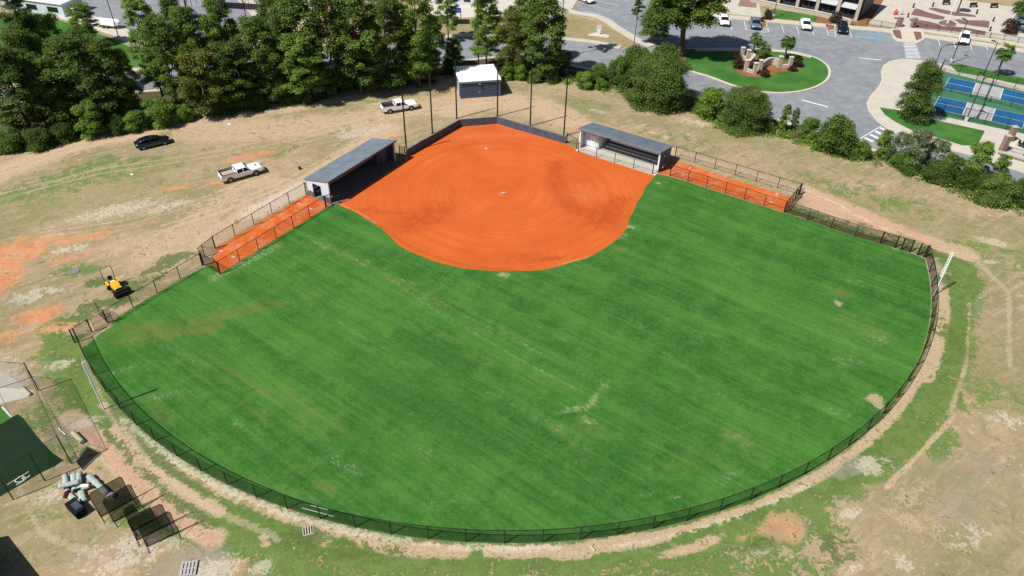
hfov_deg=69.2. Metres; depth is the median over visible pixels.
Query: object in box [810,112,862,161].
shrub
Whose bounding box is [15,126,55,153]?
shrub
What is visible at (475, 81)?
storage shed
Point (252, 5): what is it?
plaza
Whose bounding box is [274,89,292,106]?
shrub
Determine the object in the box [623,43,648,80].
shrub
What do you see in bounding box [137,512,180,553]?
ball net
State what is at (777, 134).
undergrowth
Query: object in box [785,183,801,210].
bullpen fence
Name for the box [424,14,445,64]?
broadleaf tree
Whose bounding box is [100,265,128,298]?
ride on machine
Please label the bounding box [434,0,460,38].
broadleaf tree
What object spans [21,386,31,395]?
grey tube
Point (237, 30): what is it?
broadleaf tree
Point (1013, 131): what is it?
brick pillar
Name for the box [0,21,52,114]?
broadleaf tree
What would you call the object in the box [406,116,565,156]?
backstop wall
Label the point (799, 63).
plum shrub
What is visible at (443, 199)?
infield dirt
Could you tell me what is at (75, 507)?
black cart
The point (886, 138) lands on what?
shrub
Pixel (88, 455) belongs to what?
fallen net frame
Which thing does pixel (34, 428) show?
batting cage
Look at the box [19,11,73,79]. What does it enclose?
broadleaf tree
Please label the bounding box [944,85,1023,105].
court fence
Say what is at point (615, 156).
dugout fence
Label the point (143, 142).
parked car
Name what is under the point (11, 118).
broadleaf tree
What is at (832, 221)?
chain link fence
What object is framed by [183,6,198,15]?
parked car
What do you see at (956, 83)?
court paint
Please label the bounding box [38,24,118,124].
broadleaf tree
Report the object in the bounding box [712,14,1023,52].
pavement
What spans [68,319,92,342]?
chain link fence
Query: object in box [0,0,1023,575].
ground
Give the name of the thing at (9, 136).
shrub
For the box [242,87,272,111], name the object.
shrub
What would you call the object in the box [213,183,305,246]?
bullpen fence
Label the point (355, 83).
shrub
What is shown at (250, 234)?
bullpen dirt
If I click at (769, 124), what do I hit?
shrub
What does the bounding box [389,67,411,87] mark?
shrub
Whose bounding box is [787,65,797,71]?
plum shrub
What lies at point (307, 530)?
pallet
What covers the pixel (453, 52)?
broadleaf tree
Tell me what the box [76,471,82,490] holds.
turf roll
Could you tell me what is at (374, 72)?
broadleaf tree
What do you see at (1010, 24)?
plum shrub
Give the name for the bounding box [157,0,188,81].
broadleaf tree
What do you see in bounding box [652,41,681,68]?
shrub
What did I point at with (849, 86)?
road
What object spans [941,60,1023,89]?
court fence
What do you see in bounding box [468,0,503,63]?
broadleaf tree
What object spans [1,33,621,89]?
pavement
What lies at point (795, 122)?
shrub
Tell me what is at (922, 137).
shrub
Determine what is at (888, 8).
plaza
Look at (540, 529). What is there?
outfield fence
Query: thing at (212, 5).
broadleaf tree
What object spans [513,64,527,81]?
shrub
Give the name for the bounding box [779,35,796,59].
palm tree
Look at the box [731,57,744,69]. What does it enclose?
plum shrub
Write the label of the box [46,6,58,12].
window
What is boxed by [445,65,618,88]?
chain link fence
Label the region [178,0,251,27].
car park
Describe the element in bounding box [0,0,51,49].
broadleaf tree
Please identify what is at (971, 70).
verge lawn
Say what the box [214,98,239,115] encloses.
shrub
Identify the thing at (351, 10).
broadleaf tree
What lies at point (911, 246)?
chain link fence
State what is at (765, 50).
palm tree
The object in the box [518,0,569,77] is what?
broadleaf tree
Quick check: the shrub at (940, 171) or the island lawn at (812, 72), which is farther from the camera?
the island lawn at (812, 72)
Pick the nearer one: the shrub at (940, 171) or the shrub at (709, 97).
the shrub at (940, 171)
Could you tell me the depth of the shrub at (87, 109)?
110.35 m
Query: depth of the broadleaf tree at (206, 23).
114.68 m
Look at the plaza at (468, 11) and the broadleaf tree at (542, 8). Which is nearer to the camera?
the broadleaf tree at (542, 8)
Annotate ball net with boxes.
[89,477,125,522]
[102,484,143,527]
[123,503,150,520]
[127,504,165,546]
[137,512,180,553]
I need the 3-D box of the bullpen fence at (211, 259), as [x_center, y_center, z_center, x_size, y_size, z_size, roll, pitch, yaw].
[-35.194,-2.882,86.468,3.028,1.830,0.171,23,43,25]
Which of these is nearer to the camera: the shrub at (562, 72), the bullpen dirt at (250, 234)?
the bullpen dirt at (250, 234)
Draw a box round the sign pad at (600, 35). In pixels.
[588,32,609,37]
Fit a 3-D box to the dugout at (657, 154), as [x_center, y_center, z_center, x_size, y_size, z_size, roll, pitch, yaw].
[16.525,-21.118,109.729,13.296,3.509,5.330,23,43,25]
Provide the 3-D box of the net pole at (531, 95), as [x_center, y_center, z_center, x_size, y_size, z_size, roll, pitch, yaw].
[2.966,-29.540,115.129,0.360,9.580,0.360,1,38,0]
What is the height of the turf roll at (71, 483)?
0.391 m
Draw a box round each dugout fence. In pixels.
[337,153,403,203]
[578,143,653,173]
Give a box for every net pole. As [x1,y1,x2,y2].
[401,92,406,152]
[429,74,433,133]
[454,61,457,118]
[497,59,498,116]
[529,68,532,125]
[563,77,567,134]
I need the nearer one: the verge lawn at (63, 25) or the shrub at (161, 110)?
the shrub at (161, 110)
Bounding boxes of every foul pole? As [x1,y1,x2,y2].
[82,361,104,409]
[933,252,953,295]
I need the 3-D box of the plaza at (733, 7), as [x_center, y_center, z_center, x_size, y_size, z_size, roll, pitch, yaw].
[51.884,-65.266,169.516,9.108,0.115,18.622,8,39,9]
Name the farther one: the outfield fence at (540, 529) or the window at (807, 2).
the window at (807, 2)
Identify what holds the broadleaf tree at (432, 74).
on the ground at (922, 474)
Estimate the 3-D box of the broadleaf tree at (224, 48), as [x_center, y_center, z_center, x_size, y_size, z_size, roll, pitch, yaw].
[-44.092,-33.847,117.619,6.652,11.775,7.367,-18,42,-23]
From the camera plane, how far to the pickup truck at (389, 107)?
120.78 m
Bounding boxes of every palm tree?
[749,32,762,52]
[756,40,772,57]
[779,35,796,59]
[994,45,1016,75]
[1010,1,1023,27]
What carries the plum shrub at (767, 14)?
on the pavement at (928, 36)
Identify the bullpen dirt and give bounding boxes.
[212,195,329,272]
[658,160,795,211]
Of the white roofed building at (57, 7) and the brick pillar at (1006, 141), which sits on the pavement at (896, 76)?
the brick pillar at (1006, 141)
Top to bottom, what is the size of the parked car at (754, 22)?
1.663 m
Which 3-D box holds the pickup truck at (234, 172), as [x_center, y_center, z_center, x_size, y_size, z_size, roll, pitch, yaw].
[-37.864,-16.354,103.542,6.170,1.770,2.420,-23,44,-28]
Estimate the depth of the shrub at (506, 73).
131.65 m
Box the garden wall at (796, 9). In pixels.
[750,0,852,24]
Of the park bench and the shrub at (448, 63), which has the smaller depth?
the shrub at (448, 63)
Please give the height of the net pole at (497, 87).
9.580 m
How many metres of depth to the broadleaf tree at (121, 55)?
112.27 m
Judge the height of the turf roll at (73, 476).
0.486 m
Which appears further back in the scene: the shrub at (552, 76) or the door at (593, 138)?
the shrub at (552, 76)
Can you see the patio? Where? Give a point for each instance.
(1015, 151)
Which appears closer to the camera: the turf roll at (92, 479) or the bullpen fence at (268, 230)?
the turf roll at (92, 479)
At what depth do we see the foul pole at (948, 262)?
83.23 m
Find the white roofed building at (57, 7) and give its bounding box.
[0,0,82,16]
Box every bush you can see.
[621,50,693,114]
[720,85,776,137]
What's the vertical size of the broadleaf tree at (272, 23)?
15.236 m
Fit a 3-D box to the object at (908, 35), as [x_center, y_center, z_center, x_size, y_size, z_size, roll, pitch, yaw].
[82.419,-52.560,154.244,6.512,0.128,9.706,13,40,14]
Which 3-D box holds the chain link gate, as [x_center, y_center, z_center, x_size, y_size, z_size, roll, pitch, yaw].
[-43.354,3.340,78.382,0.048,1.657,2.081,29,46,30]
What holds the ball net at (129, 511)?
on the ground at (922, 474)
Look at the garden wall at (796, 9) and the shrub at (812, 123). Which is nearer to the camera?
the shrub at (812, 123)
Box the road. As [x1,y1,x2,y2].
[1,0,1023,180]
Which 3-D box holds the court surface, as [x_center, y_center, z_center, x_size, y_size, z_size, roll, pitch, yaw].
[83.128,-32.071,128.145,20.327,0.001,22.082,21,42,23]
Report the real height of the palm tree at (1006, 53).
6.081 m
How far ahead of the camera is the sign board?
150.86 m
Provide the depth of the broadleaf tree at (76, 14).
138.10 m
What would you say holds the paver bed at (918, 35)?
on the pavement at (928, 36)
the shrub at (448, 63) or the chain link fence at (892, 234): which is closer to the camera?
the chain link fence at (892, 234)
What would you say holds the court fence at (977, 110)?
on the court surface
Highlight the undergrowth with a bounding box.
[0,65,1023,216]
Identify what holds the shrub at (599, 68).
on the ground at (922, 474)
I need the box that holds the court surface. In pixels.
[929,70,1023,133]
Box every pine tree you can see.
[159,0,177,4]
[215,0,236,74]
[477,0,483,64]
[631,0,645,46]
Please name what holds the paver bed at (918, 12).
on the plaza at (888, 8)
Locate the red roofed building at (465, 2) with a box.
[434,0,475,5]
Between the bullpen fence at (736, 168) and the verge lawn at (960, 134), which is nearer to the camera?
the bullpen fence at (736, 168)
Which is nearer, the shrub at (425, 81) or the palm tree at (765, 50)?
the shrub at (425, 81)
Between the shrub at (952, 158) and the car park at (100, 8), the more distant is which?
the car park at (100, 8)
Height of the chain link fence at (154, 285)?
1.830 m
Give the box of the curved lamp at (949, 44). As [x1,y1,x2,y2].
[936,44,965,62]
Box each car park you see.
[82,0,207,36]
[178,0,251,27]
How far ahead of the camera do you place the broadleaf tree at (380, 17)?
120.80 m
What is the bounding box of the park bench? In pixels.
[969,2,977,7]
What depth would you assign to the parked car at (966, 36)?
150.53 m
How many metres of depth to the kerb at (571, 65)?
127.91 m
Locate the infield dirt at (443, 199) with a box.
[339,124,653,270]
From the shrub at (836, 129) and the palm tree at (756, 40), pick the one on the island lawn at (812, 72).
the palm tree at (756, 40)
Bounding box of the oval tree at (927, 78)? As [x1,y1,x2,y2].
[894,56,945,125]
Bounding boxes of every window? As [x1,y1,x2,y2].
[25,3,37,9]
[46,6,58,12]
[804,0,813,6]
[824,4,833,10]
[844,8,853,14]
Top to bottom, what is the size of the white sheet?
0.160 m
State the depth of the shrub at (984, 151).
103.98 m
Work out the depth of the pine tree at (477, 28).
129.68 m
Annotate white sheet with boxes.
[79,484,89,486]
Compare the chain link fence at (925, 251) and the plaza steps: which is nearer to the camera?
the chain link fence at (925, 251)
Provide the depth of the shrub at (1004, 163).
104.76 m
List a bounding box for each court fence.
[931,99,1023,129]
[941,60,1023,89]
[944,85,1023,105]
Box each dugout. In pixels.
[303,138,400,205]
[575,123,672,175]
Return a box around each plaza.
[238,0,321,30]
[419,0,528,17]
[723,0,761,16]
[868,0,1023,46]
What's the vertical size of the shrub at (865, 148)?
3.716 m
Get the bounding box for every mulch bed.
[735,56,801,76]
[816,16,867,26]
[859,0,882,23]
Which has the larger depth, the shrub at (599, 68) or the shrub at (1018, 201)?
the shrub at (599, 68)
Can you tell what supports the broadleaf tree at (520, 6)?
on the ground at (922, 474)
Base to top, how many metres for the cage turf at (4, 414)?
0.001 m
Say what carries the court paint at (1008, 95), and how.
on the court surface
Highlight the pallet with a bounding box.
[179,560,197,575]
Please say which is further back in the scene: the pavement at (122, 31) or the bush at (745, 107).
the pavement at (122, 31)
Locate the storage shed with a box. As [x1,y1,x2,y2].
[453,64,501,98]
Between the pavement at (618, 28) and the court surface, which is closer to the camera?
the court surface
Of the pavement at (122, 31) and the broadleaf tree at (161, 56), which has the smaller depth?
the broadleaf tree at (161, 56)
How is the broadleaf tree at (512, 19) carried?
on the ground at (922, 474)
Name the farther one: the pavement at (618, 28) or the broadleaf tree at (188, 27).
the pavement at (618, 28)
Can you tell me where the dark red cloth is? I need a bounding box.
[63,486,71,497]
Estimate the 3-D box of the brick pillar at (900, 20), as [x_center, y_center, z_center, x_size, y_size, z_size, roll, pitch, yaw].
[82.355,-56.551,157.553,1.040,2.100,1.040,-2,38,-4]
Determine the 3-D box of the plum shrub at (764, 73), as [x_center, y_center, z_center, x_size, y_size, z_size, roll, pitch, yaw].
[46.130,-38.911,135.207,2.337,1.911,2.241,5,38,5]
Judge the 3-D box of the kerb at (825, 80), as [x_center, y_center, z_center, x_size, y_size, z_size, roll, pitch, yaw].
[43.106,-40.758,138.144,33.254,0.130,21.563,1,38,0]
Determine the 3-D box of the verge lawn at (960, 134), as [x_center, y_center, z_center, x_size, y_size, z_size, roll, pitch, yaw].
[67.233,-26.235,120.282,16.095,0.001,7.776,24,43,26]
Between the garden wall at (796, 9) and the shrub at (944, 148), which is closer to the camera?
the shrub at (944, 148)
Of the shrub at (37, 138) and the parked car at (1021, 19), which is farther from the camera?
the parked car at (1021, 19)
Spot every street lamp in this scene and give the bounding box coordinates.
[107,0,120,39]
[950,18,967,62]
[964,72,985,121]
[980,40,997,79]
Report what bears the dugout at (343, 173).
on the ground at (922, 474)
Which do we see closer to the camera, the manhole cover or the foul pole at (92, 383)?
the foul pole at (92, 383)
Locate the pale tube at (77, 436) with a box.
[70,430,84,443]
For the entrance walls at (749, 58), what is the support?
on the mulch bed at (773, 69)
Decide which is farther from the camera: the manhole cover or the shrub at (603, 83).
the shrub at (603, 83)
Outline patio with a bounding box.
[1006,138,1023,156]
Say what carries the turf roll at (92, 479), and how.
on the ground at (922, 474)
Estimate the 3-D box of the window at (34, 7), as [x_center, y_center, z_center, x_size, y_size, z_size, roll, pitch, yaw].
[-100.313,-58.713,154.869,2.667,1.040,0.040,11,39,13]
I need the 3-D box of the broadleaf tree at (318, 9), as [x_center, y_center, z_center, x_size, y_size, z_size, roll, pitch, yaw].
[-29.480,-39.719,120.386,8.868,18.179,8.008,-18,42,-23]
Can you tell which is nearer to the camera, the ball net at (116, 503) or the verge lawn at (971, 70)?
the ball net at (116, 503)
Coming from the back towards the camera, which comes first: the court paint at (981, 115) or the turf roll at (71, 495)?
the court paint at (981, 115)
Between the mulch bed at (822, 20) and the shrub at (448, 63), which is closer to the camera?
the shrub at (448, 63)
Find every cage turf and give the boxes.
[0,405,10,423]
[0,414,62,495]
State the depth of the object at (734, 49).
145.48 m
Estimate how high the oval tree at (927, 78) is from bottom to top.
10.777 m
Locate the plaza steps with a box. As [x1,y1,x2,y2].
[738,0,756,7]
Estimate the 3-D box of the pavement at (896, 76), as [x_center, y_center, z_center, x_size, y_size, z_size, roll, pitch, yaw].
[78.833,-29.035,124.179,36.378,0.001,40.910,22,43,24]
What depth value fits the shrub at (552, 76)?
131.00 m
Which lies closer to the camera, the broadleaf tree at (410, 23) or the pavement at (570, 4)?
the broadleaf tree at (410, 23)
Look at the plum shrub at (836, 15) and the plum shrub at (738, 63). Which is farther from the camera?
the plum shrub at (836, 15)
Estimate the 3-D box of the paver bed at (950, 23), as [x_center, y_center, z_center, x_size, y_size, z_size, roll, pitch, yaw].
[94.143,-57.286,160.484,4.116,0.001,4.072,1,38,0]
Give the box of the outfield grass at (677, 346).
[79,174,930,541]
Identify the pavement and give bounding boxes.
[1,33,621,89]
[56,15,144,47]
[546,0,576,23]
[559,5,653,46]
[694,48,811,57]
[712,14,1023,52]
[868,59,1023,170]
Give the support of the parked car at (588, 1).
on the pavement at (570, 4)
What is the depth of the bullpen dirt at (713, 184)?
104.40 m
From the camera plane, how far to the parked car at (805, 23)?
155.49 m
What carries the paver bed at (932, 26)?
on the plaza at (888, 8)
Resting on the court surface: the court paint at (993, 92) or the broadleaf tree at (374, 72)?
the court paint at (993, 92)
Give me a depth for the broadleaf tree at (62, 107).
109.00 m
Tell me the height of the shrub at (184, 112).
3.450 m
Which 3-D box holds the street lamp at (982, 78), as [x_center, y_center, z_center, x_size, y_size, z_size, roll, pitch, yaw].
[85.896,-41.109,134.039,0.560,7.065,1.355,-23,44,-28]
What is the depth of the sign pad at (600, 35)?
151.06 m
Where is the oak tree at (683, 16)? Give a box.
[647,0,730,57]
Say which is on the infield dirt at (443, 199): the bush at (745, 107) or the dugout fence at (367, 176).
the dugout fence at (367, 176)
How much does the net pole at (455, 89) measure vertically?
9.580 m
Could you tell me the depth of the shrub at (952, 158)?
104.47 m
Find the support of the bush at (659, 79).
on the ground at (922, 474)
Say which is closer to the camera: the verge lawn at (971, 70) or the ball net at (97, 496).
the ball net at (97, 496)
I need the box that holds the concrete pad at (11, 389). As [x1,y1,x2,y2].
[0,370,32,403]
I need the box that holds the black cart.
[64,497,87,518]
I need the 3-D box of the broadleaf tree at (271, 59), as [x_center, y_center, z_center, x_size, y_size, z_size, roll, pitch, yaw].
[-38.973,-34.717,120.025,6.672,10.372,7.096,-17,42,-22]
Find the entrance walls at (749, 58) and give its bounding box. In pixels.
[740,46,794,74]
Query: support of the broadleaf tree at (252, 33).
on the ground at (922, 474)
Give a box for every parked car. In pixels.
[133,135,170,149]
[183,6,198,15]
[582,0,595,3]
[718,14,730,25]
[749,17,761,29]
[800,18,812,30]
[836,20,849,33]
[957,30,971,44]
[1014,13,1023,23]
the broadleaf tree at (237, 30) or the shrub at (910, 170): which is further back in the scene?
the broadleaf tree at (237, 30)
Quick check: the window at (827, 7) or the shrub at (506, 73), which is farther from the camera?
the window at (827, 7)
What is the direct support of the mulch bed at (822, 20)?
on the ground at (922, 474)
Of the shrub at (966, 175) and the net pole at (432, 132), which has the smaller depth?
the shrub at (966, 175)
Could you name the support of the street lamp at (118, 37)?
on the ground at (922, 474)
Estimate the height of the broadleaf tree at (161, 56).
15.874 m
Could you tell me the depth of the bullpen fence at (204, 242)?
88.81 m
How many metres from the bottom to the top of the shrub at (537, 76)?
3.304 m
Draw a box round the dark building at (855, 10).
[767,0,873,20]
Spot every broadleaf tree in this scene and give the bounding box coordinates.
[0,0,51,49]
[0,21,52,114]
[0,44,52,132]
[9,51,77,129]
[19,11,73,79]
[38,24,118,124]
[64,1,99,38]
[78,37,136,117]
[108,47,144,109]
[120,0,175,96]
[139,12,186,104]
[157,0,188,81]
[167,4,212,105]
[172,43,232,114]
[193,11,236,92]
[201,0,242,77]
[206,39,257,109]
[218,25,250,87]
[233,15,280,101]
[250,38,290,102]
[253,0,293,60]
[263,3,298,92]
[267,0,324,87]
[277,30,329,103]
[303,0,359,95]
[330,0,382,94]
[347,34,392,92]
[360,0,408,90]
[392,0,442,88]
[399,30,434,86]
[420,41,440,83]
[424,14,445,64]
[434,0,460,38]
[442,37,464,64]
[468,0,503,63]
[494,7,529,72]
[505,0,544,64]
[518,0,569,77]
[638,8,670,42]
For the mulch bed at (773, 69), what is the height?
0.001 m
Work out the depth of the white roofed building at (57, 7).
153.86 m
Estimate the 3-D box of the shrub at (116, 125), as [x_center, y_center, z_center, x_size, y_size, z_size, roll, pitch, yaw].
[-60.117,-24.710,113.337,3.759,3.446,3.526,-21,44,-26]
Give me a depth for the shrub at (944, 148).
106.83 m
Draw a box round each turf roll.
[57,479,80,488]
[62,473,69,492]
[68,492,76,499]
[70,472,76,492]
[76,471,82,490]
[77,489,87,502]
[86,473,102,487]
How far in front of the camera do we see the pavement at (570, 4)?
166.43 m
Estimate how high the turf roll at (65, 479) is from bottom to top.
0.456 m
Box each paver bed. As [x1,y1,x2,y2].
[893,30,901,38]
[909,18,985,34]
[911,9,944,19]
[913,31,921,39]
[929,8,975,16]
[939,20,956,25]
[955,19,989,27]
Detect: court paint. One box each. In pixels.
[934,97,966,114]
[944,77,975,92]
[963,103,994,120]
[973,83,1002,98]
[991,109,1023,127]
[1000,89,1023,104]
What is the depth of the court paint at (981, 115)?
125.03 m
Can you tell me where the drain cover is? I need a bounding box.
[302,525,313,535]
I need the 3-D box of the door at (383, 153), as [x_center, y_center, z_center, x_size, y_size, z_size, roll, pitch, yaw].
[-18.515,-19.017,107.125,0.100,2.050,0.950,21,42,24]
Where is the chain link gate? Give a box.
[89,309,113,329]
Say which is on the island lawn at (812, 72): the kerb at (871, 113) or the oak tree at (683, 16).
the oak tree at (683, 16)
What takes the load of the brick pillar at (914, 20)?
on the plaza at (888, 8)
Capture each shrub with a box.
[0,127,24,154]
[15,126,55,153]
[48,119,78,144]
[70,99,106,140]
[105,114,127,136]
[120,109,149,133]
[139,94,180,130]
[175,103,196,122]
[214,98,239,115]
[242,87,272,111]
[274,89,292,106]
[290,86,313,105]
[324,74,348,92]
[352,70,379,90]
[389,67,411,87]
[420,70,438,83]
[441,58,456,74]
[499,66,513,81]
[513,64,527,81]
[526,68,543,83]
[543,68,558,84]
[558,52,572,77]
[575,70,594,90]
[590,62,607,84]
[594,78,608,90]
[604,54,630,91]
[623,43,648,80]
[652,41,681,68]
[693,86,727,120]
[731,50,740,59]
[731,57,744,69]
[760,70,770,77]
[763,9,772,19]
[764,121,774,133]
[779,104,791,131]
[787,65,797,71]
[789,107,800,130]
[792,57,803,67]
[795,116,821,143]
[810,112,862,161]
[829,10,841,22]
[852,139,872,160]
[872,129,893,158]
[885,131,914,168]
[889,150,920,176]
[905,128,933,170]
[919,160,956,186]
[923,137,951,165]
[942,151,965,179]
[951,166,981,191]
[963,141,995,172]
[971,172,992,192]
[972,174,1023,208]
[990,153,1012,177]
[1001,18,1019,35]
[1006,176,1023,209]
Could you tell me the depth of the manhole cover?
86.27 m
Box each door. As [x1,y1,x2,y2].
[381,149,385,163]
[590,135,595,148]
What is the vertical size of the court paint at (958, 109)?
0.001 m
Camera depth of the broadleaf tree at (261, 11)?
123.02 m
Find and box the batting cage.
[0,361,71,499]
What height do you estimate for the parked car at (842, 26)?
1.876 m
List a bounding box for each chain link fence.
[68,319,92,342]
[102,253,202,322]
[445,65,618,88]
[784,201,883,242]
[880,231,899,247]
[900,238,915,251]
[917,243,929,257]
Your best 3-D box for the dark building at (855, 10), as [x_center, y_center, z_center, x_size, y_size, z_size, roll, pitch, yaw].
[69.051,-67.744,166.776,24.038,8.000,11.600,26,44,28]
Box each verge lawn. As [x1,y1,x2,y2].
[0,13,142,82]
[770,9,817,21]
[880,107,984,145]
[949,64,1023,84]
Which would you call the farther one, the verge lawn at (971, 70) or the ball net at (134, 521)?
the verge lawn at (971, 70)
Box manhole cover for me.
[69,268,79,273]
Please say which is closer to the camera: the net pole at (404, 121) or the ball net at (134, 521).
the ball net at (134, 521)
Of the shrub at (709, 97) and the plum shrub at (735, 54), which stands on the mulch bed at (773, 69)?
the plum shrub at (735, 54)
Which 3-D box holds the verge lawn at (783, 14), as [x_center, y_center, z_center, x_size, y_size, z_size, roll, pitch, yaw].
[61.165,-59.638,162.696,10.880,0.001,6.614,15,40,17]
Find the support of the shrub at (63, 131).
on the ground at (922, 474)
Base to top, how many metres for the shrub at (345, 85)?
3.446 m
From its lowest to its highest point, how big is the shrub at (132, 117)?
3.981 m
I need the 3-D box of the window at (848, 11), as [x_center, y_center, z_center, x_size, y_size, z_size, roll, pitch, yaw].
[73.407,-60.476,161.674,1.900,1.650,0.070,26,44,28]
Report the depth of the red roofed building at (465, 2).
164.28 m
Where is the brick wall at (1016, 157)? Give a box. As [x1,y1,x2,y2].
[998,150,1023,161]
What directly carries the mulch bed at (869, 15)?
on the ground at (922, 474)
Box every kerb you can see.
[6,56,958,178]
[675,48,830,93]
[866,59,1023,172]
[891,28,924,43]
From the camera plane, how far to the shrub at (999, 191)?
100.15 m
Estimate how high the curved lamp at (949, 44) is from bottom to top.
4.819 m
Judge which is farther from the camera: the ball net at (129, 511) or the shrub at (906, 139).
the shrub at (906, 139)
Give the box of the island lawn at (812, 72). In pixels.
[683,49,827,91]
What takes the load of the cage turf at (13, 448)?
on the ground at (922, 474)
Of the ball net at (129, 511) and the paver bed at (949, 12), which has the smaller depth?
the ball net at (129, 511)
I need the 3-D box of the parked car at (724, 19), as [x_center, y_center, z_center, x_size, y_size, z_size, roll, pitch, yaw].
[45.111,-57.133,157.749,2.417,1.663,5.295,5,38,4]
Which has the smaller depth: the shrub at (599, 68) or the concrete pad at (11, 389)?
the concrete pad at (11, 389)
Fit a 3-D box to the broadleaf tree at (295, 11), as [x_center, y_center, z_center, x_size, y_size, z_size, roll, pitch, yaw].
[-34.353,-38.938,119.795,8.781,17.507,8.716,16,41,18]
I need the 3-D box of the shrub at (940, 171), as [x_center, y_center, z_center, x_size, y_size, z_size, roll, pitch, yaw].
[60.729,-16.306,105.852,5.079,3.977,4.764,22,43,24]
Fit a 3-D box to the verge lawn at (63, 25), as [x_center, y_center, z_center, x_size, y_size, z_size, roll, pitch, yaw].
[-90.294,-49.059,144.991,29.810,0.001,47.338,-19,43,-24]
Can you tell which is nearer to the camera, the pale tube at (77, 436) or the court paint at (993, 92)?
the pale tube at (77, 436)
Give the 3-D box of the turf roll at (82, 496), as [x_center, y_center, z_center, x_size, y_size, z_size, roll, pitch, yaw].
[-35.856,17.342,61.879,0.600,0.393,1.323,-23,44,-28]
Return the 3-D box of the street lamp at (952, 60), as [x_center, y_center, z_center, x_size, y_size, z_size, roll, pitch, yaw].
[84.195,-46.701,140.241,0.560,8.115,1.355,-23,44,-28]
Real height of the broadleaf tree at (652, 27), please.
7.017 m
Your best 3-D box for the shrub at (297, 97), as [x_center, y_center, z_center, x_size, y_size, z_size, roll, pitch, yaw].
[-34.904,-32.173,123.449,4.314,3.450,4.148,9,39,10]
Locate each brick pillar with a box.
[895,16,904,26]
[910,17,918,27]
[998,134,1013,151]
[1008,125,1019,141]
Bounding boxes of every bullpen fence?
[197,236,215,263]
[200,253,219,273]
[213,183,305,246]
[216,196,325,273]
[669,164,786,211]
[675,146,802,193]
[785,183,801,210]
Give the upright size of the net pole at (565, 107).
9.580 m
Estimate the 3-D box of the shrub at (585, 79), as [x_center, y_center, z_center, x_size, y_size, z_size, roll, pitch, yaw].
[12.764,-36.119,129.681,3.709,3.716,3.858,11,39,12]
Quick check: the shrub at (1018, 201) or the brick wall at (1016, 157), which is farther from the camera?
the brick wall at (1016, 157)
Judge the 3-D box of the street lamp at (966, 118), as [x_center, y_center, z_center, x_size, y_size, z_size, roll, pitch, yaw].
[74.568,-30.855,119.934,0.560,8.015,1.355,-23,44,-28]
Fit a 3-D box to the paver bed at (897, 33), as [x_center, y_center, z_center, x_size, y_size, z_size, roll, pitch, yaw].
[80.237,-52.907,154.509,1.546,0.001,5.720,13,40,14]
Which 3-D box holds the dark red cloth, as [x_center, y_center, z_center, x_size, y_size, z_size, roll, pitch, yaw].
[-37.215,16.912,62.359,0.420,0.300,1.600,1,38,0]
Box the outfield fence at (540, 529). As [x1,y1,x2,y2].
[72,245,937,543]
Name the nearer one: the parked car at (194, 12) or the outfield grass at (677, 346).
the outfield grass at (677, 346)
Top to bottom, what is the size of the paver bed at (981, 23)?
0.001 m
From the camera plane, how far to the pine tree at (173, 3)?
116.70 m
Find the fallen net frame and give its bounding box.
[76,446,99,469]
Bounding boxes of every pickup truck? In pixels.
[217,162,264,182]
[380,98,418,113]
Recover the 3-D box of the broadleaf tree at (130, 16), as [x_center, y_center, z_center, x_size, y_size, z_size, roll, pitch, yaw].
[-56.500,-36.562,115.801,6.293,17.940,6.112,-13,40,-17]
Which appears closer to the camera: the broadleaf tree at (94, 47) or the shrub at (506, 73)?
the broadleaf tree at (94, 47)
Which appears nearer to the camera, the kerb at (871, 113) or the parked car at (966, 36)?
the kerb at (871, 113)
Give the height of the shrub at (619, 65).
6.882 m
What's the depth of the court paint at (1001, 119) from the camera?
123.17 m
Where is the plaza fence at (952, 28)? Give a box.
[913,23,991,37]
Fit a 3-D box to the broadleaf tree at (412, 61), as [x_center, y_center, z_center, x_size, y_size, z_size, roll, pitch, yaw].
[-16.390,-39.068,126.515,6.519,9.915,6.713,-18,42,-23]
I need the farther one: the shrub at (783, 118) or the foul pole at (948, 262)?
the shrub at (783, 118)
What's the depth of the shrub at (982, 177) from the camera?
103.22 m
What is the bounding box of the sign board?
[597,25,601,33]
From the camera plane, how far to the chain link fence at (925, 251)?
91.04 m
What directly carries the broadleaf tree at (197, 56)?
on the ground at (922, 474)
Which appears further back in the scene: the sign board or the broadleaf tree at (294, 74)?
the sign board

